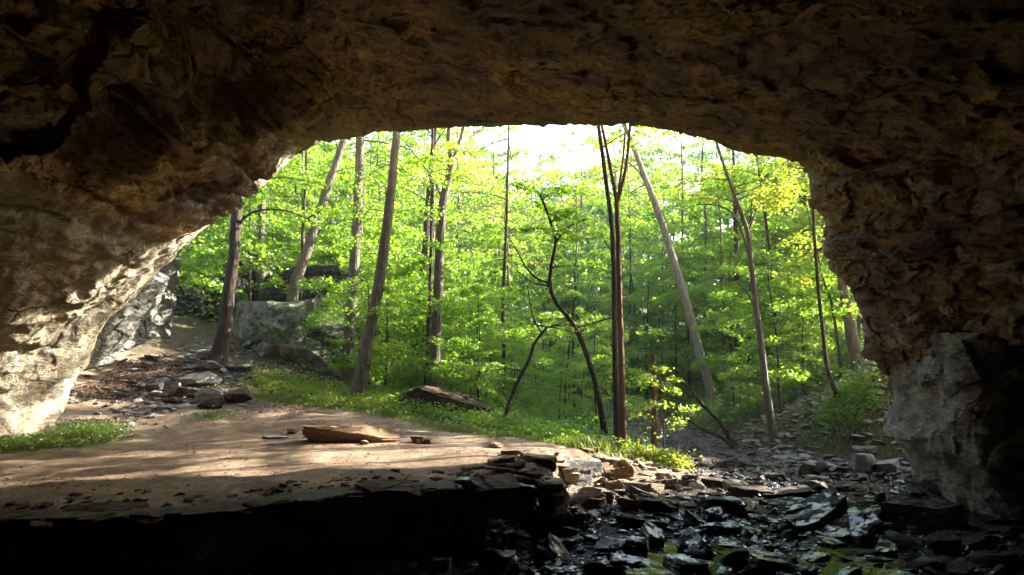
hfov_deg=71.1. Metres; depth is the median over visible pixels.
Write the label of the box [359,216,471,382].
sapling
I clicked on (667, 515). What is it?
stone slab
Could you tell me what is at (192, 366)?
stone slab
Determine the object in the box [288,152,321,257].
thin tree
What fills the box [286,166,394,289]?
sapling
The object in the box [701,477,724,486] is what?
stone slab
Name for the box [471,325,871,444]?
undergrowth
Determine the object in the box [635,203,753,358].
dark sapling
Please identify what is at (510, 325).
tree
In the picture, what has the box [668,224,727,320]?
yellowing sapling
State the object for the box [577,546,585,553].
stone slab
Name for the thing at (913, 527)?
stone slab
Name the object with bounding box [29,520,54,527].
shale plate
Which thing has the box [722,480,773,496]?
stone slab
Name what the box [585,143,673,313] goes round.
forest tree
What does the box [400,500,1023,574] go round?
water
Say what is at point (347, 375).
tree
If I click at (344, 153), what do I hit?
thin tree
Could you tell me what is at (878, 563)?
stone slab
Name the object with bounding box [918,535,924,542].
stone slab
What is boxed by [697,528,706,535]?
stone slab
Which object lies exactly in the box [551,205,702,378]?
dark sapling
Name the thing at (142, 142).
cave rock
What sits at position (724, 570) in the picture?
stone slab
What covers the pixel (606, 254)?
sapling
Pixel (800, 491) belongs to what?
stone slab
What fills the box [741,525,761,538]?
stone slab
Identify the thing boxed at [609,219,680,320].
young tree
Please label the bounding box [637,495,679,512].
stone slab
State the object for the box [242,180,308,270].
sapling
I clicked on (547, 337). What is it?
sapling
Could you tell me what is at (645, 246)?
dark sapling
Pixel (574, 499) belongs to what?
boulder
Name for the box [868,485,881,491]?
stone slab
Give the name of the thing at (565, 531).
stone slab
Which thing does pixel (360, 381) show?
tree
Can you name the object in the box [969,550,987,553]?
stone slab
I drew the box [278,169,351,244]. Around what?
young tree
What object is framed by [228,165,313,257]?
young tree
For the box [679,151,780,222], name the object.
forest tree
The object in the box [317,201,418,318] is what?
young tree
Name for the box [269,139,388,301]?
tree
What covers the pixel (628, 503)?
stone slab
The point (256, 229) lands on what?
young tree
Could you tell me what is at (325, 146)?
young tree
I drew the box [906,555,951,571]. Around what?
stone slab
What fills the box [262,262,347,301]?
rock outcrop
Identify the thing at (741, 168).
sapling
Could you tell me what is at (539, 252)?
forest tree
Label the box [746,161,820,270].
thin tree
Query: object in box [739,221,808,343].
sapling
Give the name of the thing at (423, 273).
sapling
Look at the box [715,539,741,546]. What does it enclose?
stone slab
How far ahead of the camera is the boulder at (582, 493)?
12.82 m
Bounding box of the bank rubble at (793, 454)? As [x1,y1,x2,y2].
[734,364,910,480]
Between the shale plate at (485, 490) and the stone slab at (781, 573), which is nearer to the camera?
the stone slab at (781, 573)
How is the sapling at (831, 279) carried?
on the ground at (282, 540)
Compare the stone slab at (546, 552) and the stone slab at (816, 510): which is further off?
the stone slab at (816, 510)
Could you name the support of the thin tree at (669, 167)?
on the ground at (282, 540)
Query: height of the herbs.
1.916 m
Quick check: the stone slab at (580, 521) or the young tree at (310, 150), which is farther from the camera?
the young tree at (310, 150)
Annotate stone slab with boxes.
[144,355,159,359]
[149,382,163,389]
[157,405,172,409]
[162,397,182,402]
[163,382,180,395]
[173,372,187,379]
[174,387,196,397]
[178,371,221,385]
[182,365,198,368]
[185,360,222,368]
[193,389,223,403]
[195,349,210,358]
[197,404,222,407]
[225,366,251,371]
[262,434,289,438]
[300,563,313,572]
[303,523,321,537]
[335,556,342,562]
[335,562,355,569]
[362,562,391,572]
[386,532,409,542]
[390,568,397,574]
[404,560,418,569]
[410,436,423,443]
[419,552,441,569]
[423,439,432,442]
[426,504,462,533]
[428,557,451,570]
[428,568,452,574]
[437,551,446,556]
[451,556,471,562]
[454,484,469,493]
[454,560,477,567]
[455,476,493,499]
[466,543,474,553]
[466,566,476,573]
[478,549,520,574]
[487,454,520,465]
[496,461,525,468]
[501,447,539,454]
[511,483,539,508]
[513,528,530,538]
[517,551,533,559]
[521,566,537,571]
[524,453,556,471]
[524,567,535,574]
[535,545,570,561]
[538,536,582,548]
[544,560,558,565]
[544,565,573,574]
[546,533,567,555]
[557,525,579,543]
[562,513,594,529]
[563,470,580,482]
[568,507,578,512]
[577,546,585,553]
[579,532,597,542]
[582,495,605,508]
[582,562,626,574]
[592,455,620,464]
[600,509,609,514]
[602,480,664,494]
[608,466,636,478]
[610,553,651,566]
[615,498,651,511]
[615,514,665,528]
[615,550,627,565]
[617,487,627,495]
[630,485,656,495]
[636,493,659,500]
[636,513,655,518]
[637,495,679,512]
[641,520,664,545]
[644,481,660,483]
[648,478,677,488]
[650,462,667,466]
[653,511,682,519]
[659,517,669,526]
[662,554,712,570]
[674,527,698,536]
[675,488,704,501]
[676,527,717,557]
[679,501,697,507]
[679,507,706,527]
[693,457,706,461]
[693,495,761,513]
[695,507,705,513]
[695,522,740,534]
[697,490,722,495]
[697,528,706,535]
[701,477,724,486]
[703,507,723,522]
[713,526,730,535]
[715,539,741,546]
[716,567,731,574]
[717,457,737,467]
[720,550,748,562]
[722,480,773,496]
[726,492,738,496]
[727,521,740,525]
[738,460,753,466]
[739,569,751,572]
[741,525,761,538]
[743,459,757,461]
[747,549,795,574]
[748,513,779,525]
[750,539,763,544]
[751,514,769,520]
[753,475,764,480]
[754,481,763,485]
[754,548,769,551]
[762,471,785,480]
[762,496,805,508]
[762,535,777,541]
[763,493,776,498]
[763,544,779,548]
[771,470,785,473]
[771,507,780,511]
[773,485,817,497]
[776,571,790,574]
[777,520,795,529]
[779,547,788,551]
[781,492,847,531]
[782,529,798,537]
[784,501,797,508]
[799,565,818,574]
[800,550,831,560]
[804,475,833,482]
[813,462,825,474]
[813,512,883,539]
[816,535,845,546]
[823,486,836,494]
[829,480,860,491]
[834,564,861,574]
[837,556,852,560]
[839,548,879,555]
[843,478,860,483]
[847,505,885,520]
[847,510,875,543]
[848,472,858,478]
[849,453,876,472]
[852,445,879,452]
[863,555,894,561]
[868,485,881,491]
[871,562,883,565]
[874,492,885,498]
[875,521,905,531]
[875,539,897,554]
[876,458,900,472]
[880,497,968,529]
[880,570,914,574]
[883,523,901,528]
[884,530,926,547]
[898,568,916,571]
[904,556,914,559]
[905,525,921,530]
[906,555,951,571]
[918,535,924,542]
[921,553,939,555]
[924,566,944,574]
[926,530,961,537]
[926,531,961,553]
[927,483,940,492]
[944,556,972,574]
[957,530,971,533]
[959,533,993,550]
[962,544,971,551]
[968,550,1021,567]
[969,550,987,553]
[980,525,1014,533]
[981,518,1023,525]
[986,563,1009,574]
[996,544,1019,550]
[1000,515,1023,523]
[1000,531,1013,540]
[1007,546,1023,558]
[1012,525,1023,532]
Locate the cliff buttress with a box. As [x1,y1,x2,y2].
[146,258,181,338]
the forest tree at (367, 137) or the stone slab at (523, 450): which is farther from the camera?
the forest tree at (367, 137)
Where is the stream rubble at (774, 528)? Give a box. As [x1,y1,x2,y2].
[293,460,1023,574]
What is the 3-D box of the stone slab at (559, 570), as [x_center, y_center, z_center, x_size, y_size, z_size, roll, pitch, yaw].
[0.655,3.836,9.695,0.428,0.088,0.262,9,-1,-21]
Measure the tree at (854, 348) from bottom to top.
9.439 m
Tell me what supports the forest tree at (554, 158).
on the ground at (282, 540)
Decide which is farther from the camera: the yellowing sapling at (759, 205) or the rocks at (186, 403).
the yellowing sapling at (759, 205)
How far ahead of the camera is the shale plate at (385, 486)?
10.27 m
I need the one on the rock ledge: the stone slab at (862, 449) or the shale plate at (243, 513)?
the shale plate at (243, 513)
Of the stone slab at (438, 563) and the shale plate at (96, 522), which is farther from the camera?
the stone slab at (438, 563)
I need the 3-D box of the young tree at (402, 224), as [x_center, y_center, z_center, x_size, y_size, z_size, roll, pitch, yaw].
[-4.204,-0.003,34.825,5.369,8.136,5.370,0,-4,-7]
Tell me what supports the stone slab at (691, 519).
on the ground at (282, 540)
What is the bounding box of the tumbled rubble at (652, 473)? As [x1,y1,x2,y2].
[475,444,716,515]
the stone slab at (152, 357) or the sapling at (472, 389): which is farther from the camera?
the sapling at (472, 389)
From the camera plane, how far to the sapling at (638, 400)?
19.47 m
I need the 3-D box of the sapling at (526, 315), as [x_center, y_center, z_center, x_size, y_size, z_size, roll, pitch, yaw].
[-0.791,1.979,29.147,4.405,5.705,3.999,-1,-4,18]
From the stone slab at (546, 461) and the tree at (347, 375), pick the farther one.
the tree at (347, 375)
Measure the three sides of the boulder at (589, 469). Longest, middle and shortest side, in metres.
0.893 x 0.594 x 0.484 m
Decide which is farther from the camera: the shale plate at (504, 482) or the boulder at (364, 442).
the boulder at (364, 442)
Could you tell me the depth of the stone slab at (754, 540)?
11.01 m
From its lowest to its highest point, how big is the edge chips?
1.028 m
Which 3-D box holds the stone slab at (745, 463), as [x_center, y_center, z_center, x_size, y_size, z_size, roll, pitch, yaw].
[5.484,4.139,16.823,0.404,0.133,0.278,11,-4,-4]
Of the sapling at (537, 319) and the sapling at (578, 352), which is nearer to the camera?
the sapling at (578, 352)
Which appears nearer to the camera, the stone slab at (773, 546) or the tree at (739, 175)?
the stone slab at (773, 546)
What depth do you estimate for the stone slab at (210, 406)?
17.66 m
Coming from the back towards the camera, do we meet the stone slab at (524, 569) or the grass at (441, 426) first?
the grass at (441, 426)
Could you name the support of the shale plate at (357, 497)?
on the ground at (282, 540)
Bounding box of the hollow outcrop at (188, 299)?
[173,274,251,320]
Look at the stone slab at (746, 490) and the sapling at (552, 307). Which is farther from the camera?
the sapling at (552, 307)
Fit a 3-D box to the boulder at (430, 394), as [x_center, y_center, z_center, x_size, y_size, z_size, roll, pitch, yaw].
[-1.700,3.195,18.771,2.601,1.001,1.121,10,0,11]
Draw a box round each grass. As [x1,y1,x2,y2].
[253,391,569,445]
[550,429,636,465]
[751,326,906,460]
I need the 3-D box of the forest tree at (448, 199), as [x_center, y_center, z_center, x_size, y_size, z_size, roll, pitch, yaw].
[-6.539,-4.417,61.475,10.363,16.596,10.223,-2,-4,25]
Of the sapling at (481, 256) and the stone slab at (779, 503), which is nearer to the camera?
the stone slab at (779, 503)
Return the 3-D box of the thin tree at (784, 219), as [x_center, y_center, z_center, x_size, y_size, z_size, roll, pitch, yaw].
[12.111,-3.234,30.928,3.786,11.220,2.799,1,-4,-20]
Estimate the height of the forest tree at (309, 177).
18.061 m
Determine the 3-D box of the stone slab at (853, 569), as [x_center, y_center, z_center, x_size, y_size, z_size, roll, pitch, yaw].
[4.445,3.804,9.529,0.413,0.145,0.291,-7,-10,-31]
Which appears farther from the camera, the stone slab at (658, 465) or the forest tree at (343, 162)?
the forest tree at (343, 162)
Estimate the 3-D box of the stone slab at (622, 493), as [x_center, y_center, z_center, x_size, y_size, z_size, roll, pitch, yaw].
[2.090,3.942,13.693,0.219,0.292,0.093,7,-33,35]
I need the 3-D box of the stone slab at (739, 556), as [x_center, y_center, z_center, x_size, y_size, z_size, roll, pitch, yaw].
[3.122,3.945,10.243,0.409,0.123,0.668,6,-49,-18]
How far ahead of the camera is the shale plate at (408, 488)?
10.27 m
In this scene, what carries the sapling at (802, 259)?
on the ground at (282, 540)
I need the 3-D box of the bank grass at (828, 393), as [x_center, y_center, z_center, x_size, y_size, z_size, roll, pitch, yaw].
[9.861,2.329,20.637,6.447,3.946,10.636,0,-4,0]
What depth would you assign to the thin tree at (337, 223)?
37.50 m
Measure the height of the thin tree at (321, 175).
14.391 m
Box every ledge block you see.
[466,517,513,557]
[516,477,572,540]
[544,477,568,507]
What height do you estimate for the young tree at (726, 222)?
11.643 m
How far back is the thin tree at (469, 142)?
33.90 m
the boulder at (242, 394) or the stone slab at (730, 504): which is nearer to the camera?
the stone slab at (730, 504)
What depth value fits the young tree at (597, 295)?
41.24 m
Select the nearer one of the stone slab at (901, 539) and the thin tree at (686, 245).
the stone slab at (901, 539)
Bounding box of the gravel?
[313,434,1023,574]
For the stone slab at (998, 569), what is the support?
on the ground at (282, 540)
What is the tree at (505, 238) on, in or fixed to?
on the ground at (282, 540)
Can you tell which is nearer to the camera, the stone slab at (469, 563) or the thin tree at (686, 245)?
the stone slab at (469, 563)
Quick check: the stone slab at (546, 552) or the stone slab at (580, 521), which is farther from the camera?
the stone slab at (580, 521)
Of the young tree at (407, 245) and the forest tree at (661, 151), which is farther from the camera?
the forest tree at (661, 151)
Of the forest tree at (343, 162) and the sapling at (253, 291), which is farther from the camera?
the forest tree at (343, 162)
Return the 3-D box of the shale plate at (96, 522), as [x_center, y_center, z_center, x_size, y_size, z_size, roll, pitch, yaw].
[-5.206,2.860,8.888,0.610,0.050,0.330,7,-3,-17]
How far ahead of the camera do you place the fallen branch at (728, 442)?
19.05 m
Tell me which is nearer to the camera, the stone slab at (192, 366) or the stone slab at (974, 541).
the stone slab at (974, 541)
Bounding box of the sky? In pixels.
[207,123,793,289]
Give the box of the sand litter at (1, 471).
[0,416,556,503]
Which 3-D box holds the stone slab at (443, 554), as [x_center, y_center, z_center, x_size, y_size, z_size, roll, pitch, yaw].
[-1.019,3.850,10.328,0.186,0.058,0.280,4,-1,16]
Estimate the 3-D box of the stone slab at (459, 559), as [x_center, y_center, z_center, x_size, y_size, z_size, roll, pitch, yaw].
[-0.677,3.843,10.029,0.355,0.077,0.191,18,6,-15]
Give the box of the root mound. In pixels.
[595,434,621,450]
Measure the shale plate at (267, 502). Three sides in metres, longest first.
0.999 x 0.540 x 0.066 m
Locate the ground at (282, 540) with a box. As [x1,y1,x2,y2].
[0,254,1023,574]
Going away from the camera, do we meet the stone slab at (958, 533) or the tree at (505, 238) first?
the stone slab at (958, 533)
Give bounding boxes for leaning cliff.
[82,272,164,371]
[118,272,168,353]
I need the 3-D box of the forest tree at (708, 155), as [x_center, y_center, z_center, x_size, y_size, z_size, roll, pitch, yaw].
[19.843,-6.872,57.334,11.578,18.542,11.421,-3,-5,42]
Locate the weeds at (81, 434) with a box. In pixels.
[0,416,144,452]
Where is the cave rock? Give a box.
[0,0,1023,439]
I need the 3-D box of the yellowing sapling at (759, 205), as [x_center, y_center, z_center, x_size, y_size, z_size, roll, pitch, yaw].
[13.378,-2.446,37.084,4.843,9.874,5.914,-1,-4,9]
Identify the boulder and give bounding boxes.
[223,387,253,402]
[232,292,360,376]
[286,428,299,433]
[300,425,399,442]
[360,440,369,443]
[399,386,493,420]
[489,442,504,447]
[561,457,602,485]
[567,490,581,505]
[576,487,614,508]
[594,533,648,553]
[601,462,612,475]
[798,460,816,474]
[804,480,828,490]
[859,360,876,375]
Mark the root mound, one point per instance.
(617, 444)
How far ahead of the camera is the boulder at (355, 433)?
14.19 m
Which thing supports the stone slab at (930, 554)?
on the ground at (282, 540)
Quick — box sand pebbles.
[5,411,538,500]
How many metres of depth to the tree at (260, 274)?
26.95 m
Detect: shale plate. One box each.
[0,509,34,523]
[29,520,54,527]
[62,502,148,511]
[70,519,102,523]
[74,511,116,521]
[129,507,169,518]
[135,517,163,522]
[239,510,254,515]
[242,497,291,506]
[335,494,367,499]
[354,479,426,495]
[364,479,408,491]
[420,490,436,493]
[469,481,518,494]
[484,473,519,490]
[516,466,550,479]
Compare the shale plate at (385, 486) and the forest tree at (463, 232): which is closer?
the shale plate at (385, 486)
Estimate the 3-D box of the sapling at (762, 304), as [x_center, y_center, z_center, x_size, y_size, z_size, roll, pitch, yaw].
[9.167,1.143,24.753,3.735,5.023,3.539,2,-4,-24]
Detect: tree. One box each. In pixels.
[188,189,330,268]
[208,167,345,369]
[212,144,321,300]
[215,157,335,271]
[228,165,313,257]
[246,147,326,250]
[267,137,383,204]
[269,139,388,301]
[270,151,338,300]
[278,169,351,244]
[280,148,371,267]
[285,143,319,241]
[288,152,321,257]
[295,128,459,335]
[295,139,347,244]
[299,140,375,223]
[308,141,427,339]
[314,143,388,337]
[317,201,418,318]
[320,141,381,224]
[322,132,406,222]
[322,148,348,241]
[324,162,384,241]
[331,131,401,399]
[333,140,372,232]
[333,147,429,307]
[338,136,463,389]
[341,131,405,304]
[363,201,454,338]
[364,132,422,340]
[368,127,511,267]
[372,131,471,244]
[372,204,476,340]
[373,131,511,266]
[378,128,476,282]
[378,170,422,335]
[388,126,487,385]
[393,196,475,339]
[394,169,446,258]
[394,202,506,334]
[395,128,473,385]
[395,152,491,281]
[395,168,478,267]
[403,127,486,387]
[423,126,497,259]
[427,125,555,406]
[441,125,578,332]
[442,217,573,366]
[445,187,518,331]
[446,147,560,316]
[454,148,532,281]
[454,191,521,328]
[459,150,543,395]
[464,171,541,318]
[465,206,503,362]
[473,181,530,361]
[478,286,594,416]
[488,158,583,340]
[502,179,638,435]
[509,185,602,345]
[510,151,621,293]
[513,215,552,374]
[516,218,573,366]
[520,256,605,353]
[523,234,564,336]
[523,302,580,348]
[526,124,651,306]
[531,173,611,411]
[552,123,687,288]
[557,160,652,300]
[564,124,716,422]
[577,124,674,440]
[578,264,626,343]
[579,161,670,291]
[579,250,623,337]
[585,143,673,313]
[595,128,722,301]
[599,148,670,288]
[599,159,686,293]
[599,160,717,335]
[600,123,630,449]
[600,128,673,358]
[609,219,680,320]
[620,176,693,402]
[648,130,721,378]
[651,354,657,452]
[652,138,741,354]
[665,169,731,316]
[668,160,772,240]
[672,142,813,445]
[673,147,760,387]
[675,150,791,373]
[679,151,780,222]
[683,208,742,317]
[684,140,753,248]
[685,143,775,238]
[696,153,772,249]
[699,155,788,369]
[726,148,781,221]
[733,168,861,377]
[745,155,864,369]
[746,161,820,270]
[762,181,842,403]
[767,160,799,321]
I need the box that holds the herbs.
[301,376,701,466]
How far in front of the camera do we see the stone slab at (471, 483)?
10.60 m
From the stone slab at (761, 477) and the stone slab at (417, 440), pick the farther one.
the stone slab at (761, 477)
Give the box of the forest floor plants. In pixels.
[174,288,861,431]
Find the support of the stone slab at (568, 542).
on the ground at (282, 540)
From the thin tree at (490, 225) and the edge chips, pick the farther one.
the thin tree at (490, 225)
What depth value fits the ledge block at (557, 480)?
12.41 m
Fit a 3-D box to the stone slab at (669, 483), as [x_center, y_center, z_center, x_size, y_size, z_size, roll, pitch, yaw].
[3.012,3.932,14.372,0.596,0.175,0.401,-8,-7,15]
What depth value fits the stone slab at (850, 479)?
14.84 m
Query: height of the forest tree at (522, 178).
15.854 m
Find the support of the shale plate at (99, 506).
on the rock ledge
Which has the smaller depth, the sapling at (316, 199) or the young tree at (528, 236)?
the sapling at (316, 199)
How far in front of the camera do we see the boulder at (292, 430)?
15.04 m
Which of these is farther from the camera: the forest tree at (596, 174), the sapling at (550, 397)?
the forest tree at (596, 174)
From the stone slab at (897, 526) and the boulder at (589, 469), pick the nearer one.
the stone slab at (897, 526)
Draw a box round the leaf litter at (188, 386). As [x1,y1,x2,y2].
[57,340,883,455]
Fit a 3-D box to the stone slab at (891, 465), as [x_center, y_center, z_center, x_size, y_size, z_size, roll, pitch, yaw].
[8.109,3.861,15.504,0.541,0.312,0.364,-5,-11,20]
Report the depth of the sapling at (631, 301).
27.65 m
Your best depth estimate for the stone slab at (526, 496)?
10.82 m
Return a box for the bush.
[798,361,892,448]
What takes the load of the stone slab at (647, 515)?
on the ground at (282, 540)
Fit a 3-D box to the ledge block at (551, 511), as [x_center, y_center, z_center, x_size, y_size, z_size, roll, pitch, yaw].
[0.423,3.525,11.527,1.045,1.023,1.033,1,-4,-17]
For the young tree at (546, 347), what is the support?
on the ground at (282, 540)
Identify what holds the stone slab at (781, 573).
on the ground at (282, 540)
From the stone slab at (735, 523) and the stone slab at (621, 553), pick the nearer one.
the stone slab at (621, 553)
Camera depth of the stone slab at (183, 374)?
19.55 m
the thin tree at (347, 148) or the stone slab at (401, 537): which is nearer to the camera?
the stone slab at (401, 537)
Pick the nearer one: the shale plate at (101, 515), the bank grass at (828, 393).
the shale plate at (101, 515)
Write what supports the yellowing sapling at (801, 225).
on the ground at (282, 540)
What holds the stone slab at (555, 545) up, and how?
on the ground at (282, 540)
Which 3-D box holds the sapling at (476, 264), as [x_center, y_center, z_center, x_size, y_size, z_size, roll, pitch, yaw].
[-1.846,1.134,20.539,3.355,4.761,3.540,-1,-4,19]
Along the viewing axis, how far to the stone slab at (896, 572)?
9.50 m
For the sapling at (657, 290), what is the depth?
30.51 m
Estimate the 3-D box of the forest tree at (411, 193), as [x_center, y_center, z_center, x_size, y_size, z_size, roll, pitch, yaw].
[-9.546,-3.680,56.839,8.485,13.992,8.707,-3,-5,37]
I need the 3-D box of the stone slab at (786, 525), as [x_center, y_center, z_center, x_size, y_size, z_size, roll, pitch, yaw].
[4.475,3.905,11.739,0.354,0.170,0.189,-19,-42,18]
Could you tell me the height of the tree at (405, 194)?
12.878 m
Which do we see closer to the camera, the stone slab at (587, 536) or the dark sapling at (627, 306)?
the stone slab at (587, 536)
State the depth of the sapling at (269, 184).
29.49 m
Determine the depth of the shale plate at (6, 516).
8.74 m
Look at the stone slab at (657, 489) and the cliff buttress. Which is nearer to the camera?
the stone slab at (657, 489)
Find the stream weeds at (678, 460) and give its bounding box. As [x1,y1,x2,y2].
[612,437,696,470]
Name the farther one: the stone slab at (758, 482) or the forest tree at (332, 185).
the forest tree at (332, 185)
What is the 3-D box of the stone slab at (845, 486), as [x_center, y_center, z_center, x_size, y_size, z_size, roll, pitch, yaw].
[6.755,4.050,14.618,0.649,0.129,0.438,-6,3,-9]
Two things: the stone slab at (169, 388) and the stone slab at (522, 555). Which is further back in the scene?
the stone slab at (169, 388)
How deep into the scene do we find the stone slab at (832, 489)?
14.04 m
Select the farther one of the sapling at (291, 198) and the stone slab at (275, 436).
the sapling at (291, 198)
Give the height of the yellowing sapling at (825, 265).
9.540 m
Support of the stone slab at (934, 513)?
on the ground at (282, 540)
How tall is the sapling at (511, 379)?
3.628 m
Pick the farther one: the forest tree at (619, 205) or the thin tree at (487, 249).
the forest tree at (619, 205)
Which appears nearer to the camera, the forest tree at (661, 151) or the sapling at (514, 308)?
the sapling at (514, 308)
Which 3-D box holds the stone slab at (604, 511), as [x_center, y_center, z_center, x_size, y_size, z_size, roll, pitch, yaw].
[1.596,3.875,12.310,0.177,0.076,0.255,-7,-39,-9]
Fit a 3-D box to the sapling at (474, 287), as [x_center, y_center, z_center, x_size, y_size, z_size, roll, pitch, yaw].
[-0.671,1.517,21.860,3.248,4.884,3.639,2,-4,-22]
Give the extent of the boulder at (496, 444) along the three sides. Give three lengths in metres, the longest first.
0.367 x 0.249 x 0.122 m
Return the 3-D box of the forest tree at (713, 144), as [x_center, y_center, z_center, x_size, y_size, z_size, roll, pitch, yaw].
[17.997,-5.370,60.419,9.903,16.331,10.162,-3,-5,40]
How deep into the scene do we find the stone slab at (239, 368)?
20.81 m
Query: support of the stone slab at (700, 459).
on the ground at (282, 540)
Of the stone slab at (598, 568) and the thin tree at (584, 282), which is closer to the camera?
the stone slab at (598, 568)
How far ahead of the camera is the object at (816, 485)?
14.43 m
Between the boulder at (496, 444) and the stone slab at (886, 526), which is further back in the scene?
the boulder at (496, 444)
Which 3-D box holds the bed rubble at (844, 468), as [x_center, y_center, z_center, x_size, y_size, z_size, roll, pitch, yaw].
[5.903,4.273,18.533,8.236,0.632,10.620,0,-4,0]
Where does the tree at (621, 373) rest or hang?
on the ground at (282, 540)
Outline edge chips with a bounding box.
[5,463,491,509]
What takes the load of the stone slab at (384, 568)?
on the ground at (282, 540)
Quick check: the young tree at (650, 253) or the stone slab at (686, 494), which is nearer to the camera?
the stone slab at (686, 494)
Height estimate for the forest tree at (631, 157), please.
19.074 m
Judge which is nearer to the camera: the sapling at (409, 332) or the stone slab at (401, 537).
the stone slab at (401, 537)
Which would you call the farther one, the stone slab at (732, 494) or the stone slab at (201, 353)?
the stone slab at (201, 353)
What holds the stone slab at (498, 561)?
on the ground at (282, 540)
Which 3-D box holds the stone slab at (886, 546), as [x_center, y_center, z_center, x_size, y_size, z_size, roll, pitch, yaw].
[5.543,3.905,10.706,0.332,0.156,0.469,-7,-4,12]
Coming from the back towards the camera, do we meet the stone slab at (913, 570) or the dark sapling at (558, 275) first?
the dark sapling at (558, 275)
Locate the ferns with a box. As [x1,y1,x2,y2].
[209,359,407,412]
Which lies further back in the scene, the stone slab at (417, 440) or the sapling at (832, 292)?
the sapling at (832, 292)
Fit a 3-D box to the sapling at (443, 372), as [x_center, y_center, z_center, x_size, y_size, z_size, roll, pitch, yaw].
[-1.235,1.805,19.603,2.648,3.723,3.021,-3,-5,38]
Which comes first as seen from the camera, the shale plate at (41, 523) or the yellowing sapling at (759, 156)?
the shale plate at (41, 523)
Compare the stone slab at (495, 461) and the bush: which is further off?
the bush
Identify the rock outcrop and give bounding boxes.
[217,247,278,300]
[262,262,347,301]
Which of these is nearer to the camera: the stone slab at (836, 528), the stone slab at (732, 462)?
the stone slab at (836, 528)
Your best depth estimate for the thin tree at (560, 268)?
36.34 m
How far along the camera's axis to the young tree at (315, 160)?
42.25 m
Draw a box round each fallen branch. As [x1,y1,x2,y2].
[671,378,737,446]
[680,415,736,448]
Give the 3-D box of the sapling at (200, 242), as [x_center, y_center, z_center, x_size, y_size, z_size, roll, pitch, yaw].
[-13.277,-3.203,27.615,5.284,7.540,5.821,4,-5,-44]
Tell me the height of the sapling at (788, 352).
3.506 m
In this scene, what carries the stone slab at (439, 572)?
on the ground at (282, 540)
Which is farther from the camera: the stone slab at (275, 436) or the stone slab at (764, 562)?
the stone slab at (275, 436)
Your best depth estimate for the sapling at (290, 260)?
30.58 m
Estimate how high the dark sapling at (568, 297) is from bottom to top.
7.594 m
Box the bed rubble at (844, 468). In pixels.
[599,424,926,505]
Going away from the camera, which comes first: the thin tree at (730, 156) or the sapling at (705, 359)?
the sapling at (705, 359)
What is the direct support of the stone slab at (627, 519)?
on the ground at (282, 540)
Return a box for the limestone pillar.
[882,333,1023,518]
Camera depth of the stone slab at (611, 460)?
14.74 m
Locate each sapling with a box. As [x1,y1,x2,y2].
[174,249,241,275]
[175,228,224,257]
[177,153,322,304]
[177,171,296,266]
[177,224,243,259]
[178,172,300,300]
[179,182,277,275]
[195,226,256,275]
[212,152,347,277]
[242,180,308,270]
[250,162,370,283]
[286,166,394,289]
[289,153,446,337]
[292,191,404,329]
[305,215,428,386]
[313,260,426,388]
[324,187,444,322]
[339,212,434,359]
[355,269,431,386]
[356,274,414,373]
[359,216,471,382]
[381,246,494,386]
[383,239,505,378]
[390,228,500,389]
[395,212,514,384]
[398,256,511,393]
[398,276,482,388]
[426,285,525,406]
[439,258,544,411]
[440,313,509,395]
[448,290,526,400]
[451,270,539,394]
[472,269,532,374]
[475,310,558,419]
[483,314,563,405]
[496,298,571,402]
[510,235,639,388]
[510,306,611,421]
[511,316,572,396]
[518,290,578,381]
[518,342,588,418]
[526,237,645,374]
[528,332,612,414]
[538,256,628,363]
[542,342,612,421]
[549,291,650,433]
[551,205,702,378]
[575,245,653,336]
[577,226,697,388]
[599,247,734,408]
[607,269,693,399]
[623,267,682,363]
[624,238,714,350]
[625,238,753,396]
[626,362,700,448]
[628,264,716,389]
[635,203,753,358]
[652,188,785,368]
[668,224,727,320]
[675,263,787,399]
[676,173,816,376]
[678,234,751,349]
[690,301,788,422]
[691,161,823,319]
[696,248,746,337]
[699,155,808,281]
[700,208,761,320]
[707,236,857,413]
[709,223,770,339]
[712,246,831,362]
[723,154,795,280]
[729,170,856,354]
[737,177,855,303]
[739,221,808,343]
[740,179,838,323]
[741,190,827,323]
[745,157,836,286]
[746,285,834,388]
[749,267,858,395]
[751,255,839,379]
[764,162,852,317]
[773,161,861,341]
[790,213,836,297]
[803,252,852,299]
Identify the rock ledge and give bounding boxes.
[0,482,504,540]
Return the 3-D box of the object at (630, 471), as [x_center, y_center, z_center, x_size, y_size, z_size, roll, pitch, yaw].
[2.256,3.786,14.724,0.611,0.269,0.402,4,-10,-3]
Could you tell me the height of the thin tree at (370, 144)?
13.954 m
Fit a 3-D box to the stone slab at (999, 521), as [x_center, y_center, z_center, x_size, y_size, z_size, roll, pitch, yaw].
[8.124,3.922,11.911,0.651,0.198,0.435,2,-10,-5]
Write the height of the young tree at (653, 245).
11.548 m
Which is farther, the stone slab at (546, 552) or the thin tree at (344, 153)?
the thin tree at (344, 153)
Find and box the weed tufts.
[176,405,252,429]
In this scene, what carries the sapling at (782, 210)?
on the ground at (282, 540)
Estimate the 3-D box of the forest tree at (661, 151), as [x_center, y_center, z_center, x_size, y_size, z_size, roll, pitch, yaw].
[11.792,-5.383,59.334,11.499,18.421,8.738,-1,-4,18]
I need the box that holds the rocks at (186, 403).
[68,332,285,427]
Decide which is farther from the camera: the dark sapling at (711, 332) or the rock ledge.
the dark sapling at (711, 332)
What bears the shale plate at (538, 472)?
on the ground at (282, 540)
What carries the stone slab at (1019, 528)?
on the ground at (282, 540)
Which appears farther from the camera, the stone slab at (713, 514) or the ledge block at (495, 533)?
the stone slab at (713, 514)
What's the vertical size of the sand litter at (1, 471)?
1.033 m
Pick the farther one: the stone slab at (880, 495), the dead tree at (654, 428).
the dead tree at (654, 428)

